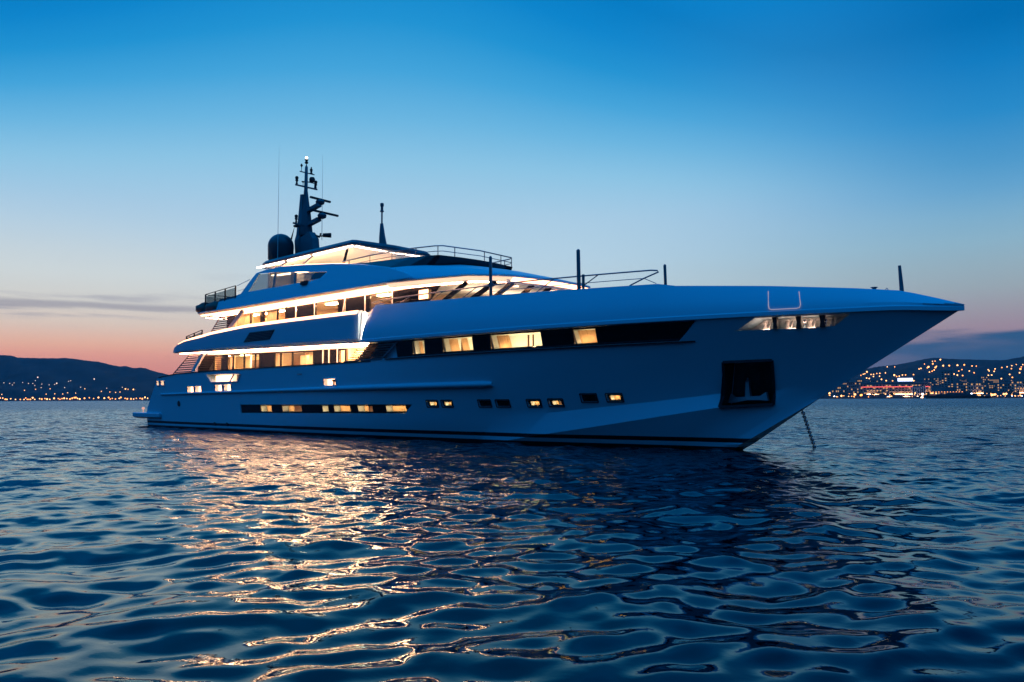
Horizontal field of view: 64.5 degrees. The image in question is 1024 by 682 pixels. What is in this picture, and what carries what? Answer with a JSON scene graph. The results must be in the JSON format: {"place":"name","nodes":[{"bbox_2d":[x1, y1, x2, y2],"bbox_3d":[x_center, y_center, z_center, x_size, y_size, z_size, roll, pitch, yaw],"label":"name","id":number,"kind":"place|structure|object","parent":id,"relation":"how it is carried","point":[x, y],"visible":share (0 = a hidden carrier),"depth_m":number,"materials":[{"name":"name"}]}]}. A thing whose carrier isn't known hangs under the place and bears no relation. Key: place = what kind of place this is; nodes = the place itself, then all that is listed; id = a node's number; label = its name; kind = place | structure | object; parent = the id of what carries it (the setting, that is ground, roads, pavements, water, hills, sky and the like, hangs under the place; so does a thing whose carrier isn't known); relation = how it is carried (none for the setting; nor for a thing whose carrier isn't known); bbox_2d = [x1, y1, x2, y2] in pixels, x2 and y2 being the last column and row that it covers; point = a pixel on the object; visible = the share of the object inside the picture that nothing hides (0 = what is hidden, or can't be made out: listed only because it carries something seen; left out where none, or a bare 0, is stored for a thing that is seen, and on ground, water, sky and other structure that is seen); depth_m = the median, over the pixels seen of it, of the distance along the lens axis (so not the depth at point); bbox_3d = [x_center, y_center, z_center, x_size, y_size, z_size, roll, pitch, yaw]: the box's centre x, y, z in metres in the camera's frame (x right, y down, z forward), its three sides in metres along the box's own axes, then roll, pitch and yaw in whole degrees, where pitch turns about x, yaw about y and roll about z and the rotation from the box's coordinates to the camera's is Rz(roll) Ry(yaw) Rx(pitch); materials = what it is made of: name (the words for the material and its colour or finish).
{"place":"outdoors","nodes":[
{"label":"outdoors","id":0,"kind":"place"},
{"bbox_2d":[0,398,1023,681],"bbox_3d":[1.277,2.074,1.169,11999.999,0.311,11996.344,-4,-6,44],"label":"sea","id":1,"kind":"structure","parent":0,"point":[872,540],"depth_m":10.48,"materials":[{"name":"liquid"}]},
{"bbox_2d":[132,157,964,449],"bbox_3d":[-6.247,-3.339,46.414,57.860,19.700,8.900,-4,-6,44],"label":"motor yacht","id":2,"kind":"object","parent":1,"relation":"on","point":[382,339],"visible":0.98,"depth_m":35.98,"materials":[{"name":"paint"}]},
{"bbox_2d":[195,302,208,311],"bbox_3d":[-21.091,-2.309,55.568,1.324,0.686,1.015,-4,-6,44],"label":"covered bundle","id":3,"kind":"object","parent":2,"relation":"on","point":[200,307],"visible":0.49,"depth_m":55.05,"materials":[{"name":"blue fabric"}]},
{"bbox_2d":[205,301,218,310],"bbox_3d":[-19.916,-2.337,54.290,1.905,0.654,0.913,-4,-6,44],"label":"covered bundle","id":4,"kind":"object","parent":2,"relation":"on","point":[211,306],"visible":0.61,"depth_m":53.75,"materials":[{"name":"blue fabric"}]},
{"bbox_2d":[213,354,221,369],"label":"window","id":5,"kind":"structure","parent":2,"relation":"in","point":[218,366],"depth_m":54.78,"materials":[{"name":"black"}]},
{"bbox_2d":[227,354,234,368],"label":"window","id":6,"kind":"structure","parent":2,"relation":"in","point":[231,355],"depth_m":53.55,"materials":[{"name":"yellow"}]},
{"bbox_2d":[233,353,243,368],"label":"window","id":7,"kind":"structure","parent":2,"relation":"in","point":[243,353],"depth_m":52.56,"materials":[{"name":"black"}]},
{"bbox_2d":[233,312,253,326],"bbox_3d":[-17.405,-0.810,52.533,2.230,2.000,0.261,-4,-6,44],"label":"window","id":8,"kind":"structure","parent":2,"relation":"in","point":[245,319],"depth_m":52.56,"materials":[{"name":"yellow"}]},
{"bbox_2d":[244,353,254,367],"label":"window","id":9,"kind":"structure","parent":2,"relation":"in","point":[245,354],"depth_m":51.91,"materials":[{"name":"black"}]},
{"bbox_2d":[250,310,260,323],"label":"window","id":10,"kind":"structure","parent":2,"relation":"in","point":[260,310],"depth_m":51.58,"materials":[{"name":"white"}]},
{"bbox_2d":[255,353,259,367],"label":"window","id":11,"kind":"structure","parent":2,"relation":"in","point":[255,353],"depth_m":50.99,"materials":[{"name":"black"}]},
{"bbox_2d":[259,405,272,412],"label":"window","id":12,"kind":"structure","parent":2,"relation":"in","point":[269,407],"depth_m":49.15,"materials":[{"name":"yellow"}]},
{"bbox_2d":[264,308,279,321],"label":"window","id":13,"kind":"structure","parent":2,"relation":"in","point":[271,315],"depth_m":50.17,"materials":[{"name":"yellow"}]},
{"bbox_2d":[274,352,282,365],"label":"window","id":14,"kind":"structure","parent":2,"relation":"in","point":[275,353],"depth_m":49.37,"materials":[{"name":"yellow"}]},
{"bbox_2d":[277,307,286,319],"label":"window","id":15,"kind":"structure","parent":2,"relation":"in","point":[280,307],"depth_m":49.18,"materials":[{"name":"white"}]},
{"bbox_2d":[280,351,291,365],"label":"window","id":16,"kind":"structure","parent":2,"relation":"in","point":[284,351],"depth_m":48.87,"materials":[{"name":"black"}]},
{"bbox_2d":[281,405,302,412],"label":"window","id":17,"kind":"structure","parent":2,"relation":"in","point":[292,408],"depth_m":47.11,"materials":[{"name":"yellow"}]},
{"bbox_2d":[292,350,313,364],"bbox_3d":[-12.162,1.493,47.173,2.300,1.909,0.080,-4,-6,44],"label":"window","id":18,"kind":"structure","parent":2,"relation":"in","point":[293,352],"depth_m":47.53,"materials":[{"name":"black"}]},
{"bbox_2d":[321,405,329,412],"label":"window","id":19,"kind":"structure","parent":2,"relation":"in","point":[322,411],"depth_m":44.47,"materials":[{"name":"yellow glass"}]},
{"bbox_2d":[315,298,338,314],"bbox_3d":[-10.427,-1.322,45.684,2.350,2.000,0.080,-4,-6,44],"label":"window","id":20,"kind":"structure","parent":2,"relation":"in","point":[338,298],"depth_m":45.90,"materials":[{"name":"white"}]},
{"bbox_2d":[332,405,351,412],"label":"window","id":21,"kind":"structure","parent":2,"relation":"in","point":[344,408],"depth_m":43.75,"materials":[{"name":"yellow"}]},
{"bbox_2d":[338,348,345,361],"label":"window","id":22,"kind":"structure","parent":2,"relation":"in","point":[339,350],"depth_m":44.64,"materials":[{"name":"white"}]},
{"bbox_2d":[356,405,374,412],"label":"window","id":23,"kind":"structure","parent":2,"relation":"in","point":[370,409],"depth_m":42.47,"materials":[{"name":"yellow"}]},
{"bbox_2d":[369,290,391,312],"bbox_3d":[-6.824,-1.581,42.213,1.930,2.000,0.080,-4,-6,44],"label":"window","id":24,"kind":"structure","parent":2,"relation":"in","point":[370,294],"depth_m":42.58,"materials":[{"name":"white"}]},
{"bbox_2d":[384,405,407,412],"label":"window","id":25,"kind":"structure","parent":2,"relation":"in","point":[396,408],"depth_m":40.92,"materials":[{"name":"yellow"}]},
{"bbox_2d":[410,338,426,355],"bbox_3d":[-4.291,0.336,38.809,1.278,0.816,0.650,-4,-6,43],"label":"window","id":26,"kind":"structure","parent":2,"relation":"in","point":[411,341],"depth_m":38.87,"materials":[{"name":"black"}]},
{"bbox_2d":[428,401,437,405],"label":"window","id":27,"kind":"structure","parent":2,"relation":"in","point":[435,402],"depth_m":38.93,"materials":[{"name":"yellow glass"}]},
{"bbox_2d":[443,401,452,405],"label":"window","id":28,"kind":"structure","parent":2,"relation":"in","point":[450,402],"depth_m":38.29,"materials":[{"name":"yellow glass"}]},
{"bbox_2d":[440,335,475,353],"bbox_3d":[-2.299,0.198,37.110,2.323,0.802,0.778,-4,-5,41],"label":"window","id":29,"kind":"structure","parent":2,"relation":"in","point":[454,345],"depth_m":37.27,"materials":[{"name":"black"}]},
{"bbox_2d":[409,281,551,301],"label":"wheelhouse window","id":30,"kind":"structure","parent":2,"relation":"in","point":[426,289],"depth_m":39.15,"materials":[{"name":"white"}]},
{"bbox_2d":[487,330,545,350],"bbox_3d":[0.286,0.021,34.946,3.169,0.782,0.744,-3,-5,38],"label":"window","id":31,"kind":"structure","parent":2,"relation":"in","point":[504,342],"depth_m":35.22,"materials":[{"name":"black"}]},
{"bbox_2d":[528,400,540,405],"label":"window","id":32,"kind":"structure","parent":2,"relation":"in","point":[537,402],"depth_m":35.42,"materials":[{"name":"yellow glass"}]},
{"bbox_2d":[550,400,563,405],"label":"window","id":33,"kind":"structure","parent":2,"relation":"in","point":[561,402],"depth_m":34.80,"materials":[{"name":"yellow"}]},
{"bbox_2d":[569,326,600,346],"bbox_3d":[3.064,-0.155,32.883,1.436,0.750,0.823,-3,-5,34],"label":"window","id":34,"kind":"structure","parent":2,"relation":"in","point":[588,337],"depth_m":32.99,"materials":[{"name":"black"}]},
{"bbox_2d":[608,395,622,400],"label":"window","id":35,"kind":"structure","parent":2,"relation":"in","point":[617,397],"depth_m":33.22,"materials":[{"name":"yellow glass"}]},
{"bbox_2d":[801,409,815,447],"bbox_3d":[11.401,3.511,31.037,0.143,1.898,3.289,-2,-5,29],"label":"anchor chain","id":36,"kind":"object","parent":2,"relation":"attached to","point":[808,428],"visible":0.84,"depth_m":30.79,"materials":[{"name":"black metal"}]},
{"bbox_2d":[918,393,990,398],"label":"moored yacht","id":37,"kind":"object","parent":1,"relation":"on","point":[954,396],"visible":0.89,"depth_m":1263.31,"materials":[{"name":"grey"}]},
{"bbox_2d":[0,355,1023,400],"bbox_3d":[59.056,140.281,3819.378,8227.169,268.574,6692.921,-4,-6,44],"label":"hills","id":38,"kind":"structure","parent":0,"point":[92,379],"depth_m":2468.87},
{"bbox_2d":[832,385,846,392],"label":"harbour building","id":39,"kind":"structure","parent":38,"relation":"on","point":[841,389],"depth_m":1416.51,"materials":[{"name":"stone"}]},
{"bbox_2d":[846,381,858,396],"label":"apartment block","id":40,"kind":"structure","parent":38,"relation":"on","point":[852,388],"depth_m":1367.58,"materials":[{"name":"stone"}]},
{"bbox_2d":[856,379,863,390],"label":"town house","id":41,"kind":"structure","parent":38,"relation":"on","point":[860,381],"depth_m":1523.21,"materials":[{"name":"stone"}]},
{"bbox_2d":[860,381,931,394],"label":"grand hotel","id":42,"kind":"structure","parent":38,"relation":"on","point":[888,387],"depth_m":1389.41,"materials":[{"name":"stone"}]},
{"bbox_2d":[898,378,912,380],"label":"rooftop sign","id":43,"kind":"object","parent":42,"relation":"on","point":[905,379],"visible":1,"depth_m":1382.61,"materials":[{"name":"grey paint"}]},
{"bbox_2d":[912,386,925,395],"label":"white pavilion","id":44,"kind":"structure","parent":38,"relation":"on","point":[918,390],"depth_m":1351.45,"materials":[{"name":"stone"}]},
{"bbox_2d":[924,377,933,385],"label":"town house","id":45,"kind":"structure","parent":38,"relation":"on","point":[930,380],"depth_m":1584.29,"materials":[{"name":"stone"}]},
{"bbox_2d":[933,377,938,384],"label":"town house","id":46,"kind":"structure","parent":38,"relation":"on","point":[936,380],"depth_m":1611.38,"materials":[{"name":"stone"}]},
{"bbox_2d":[929,391,963,394],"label":"beach pavilion","id":47,"kind":"structure","parent":38,"relation":"on","point":[934,393],"depth_m":1342.34,"materials":[{"name":"stone"}]},
{"bbox_2d":[941,370,953,387],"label":"tower block","id":48,"kind":"structure","parent":38,"relation":"on","point":[947,378],"depth_m":1478.71,"materials":[{"name":"stone"}]},
{"bbox_2d":[956,382,967,391],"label":"terraced house","id":49,"kind":"structure","parent":38,"relation":"on","point":[961,386],"depth_m":1407.97,"materials":[{"name":"stone"}]},
{"bbox_2d":[968,382,983,393],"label":"yellow house","id":50,"kind":"structure","parent":38,"relation":"on","point":[975,387],"depth_m":1387.38,"materials":[{"name":"stone"}]},
{"bbox_2d":[981,376,988,383],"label":"town house","id":51,"kind":"structure","parent":38,"relation":"on","point":[985,379],"depth_m":1606.62,"materials":[{"name":"stone"}]},
{"bbox_2d":[984,384,994,388],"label":"villa","id":52,"kind":"object","parent":38,"relation":"on","point":[989,386],"visible":0.78,"depth_m":1437.47,"materials":[{"name":"stone"}]},
{"bbox_2d":[994,383,1010,391],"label":"hotel","id":53,"kind":"structure","parent":38,"relation":"on","point":[1003,387],"depth_m":1418.67,"materials":[{"name":"stone"}]},
{"bbox_2d":[1011,380,1023,392],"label":"corner block","id":54,"kind":"structure","parent":38,"relation":"on","point":[1017,385],"depth_m":1401.32,"materials":[{"name":"stone"}]},
{"bbox_2d":[0,0,1023,374],"label":"sky","id":55,"kind":"structure","parent":0,"point":[147,147],"materials":[{"name":"blue"}]},
{"bbox_2d":[989,378,998,383],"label":"town house","id":56,"kind":"structure","parent":0,"point":[993,380],"depth_m":1586.97,"materials":[{"name":"stone"}]}
]}

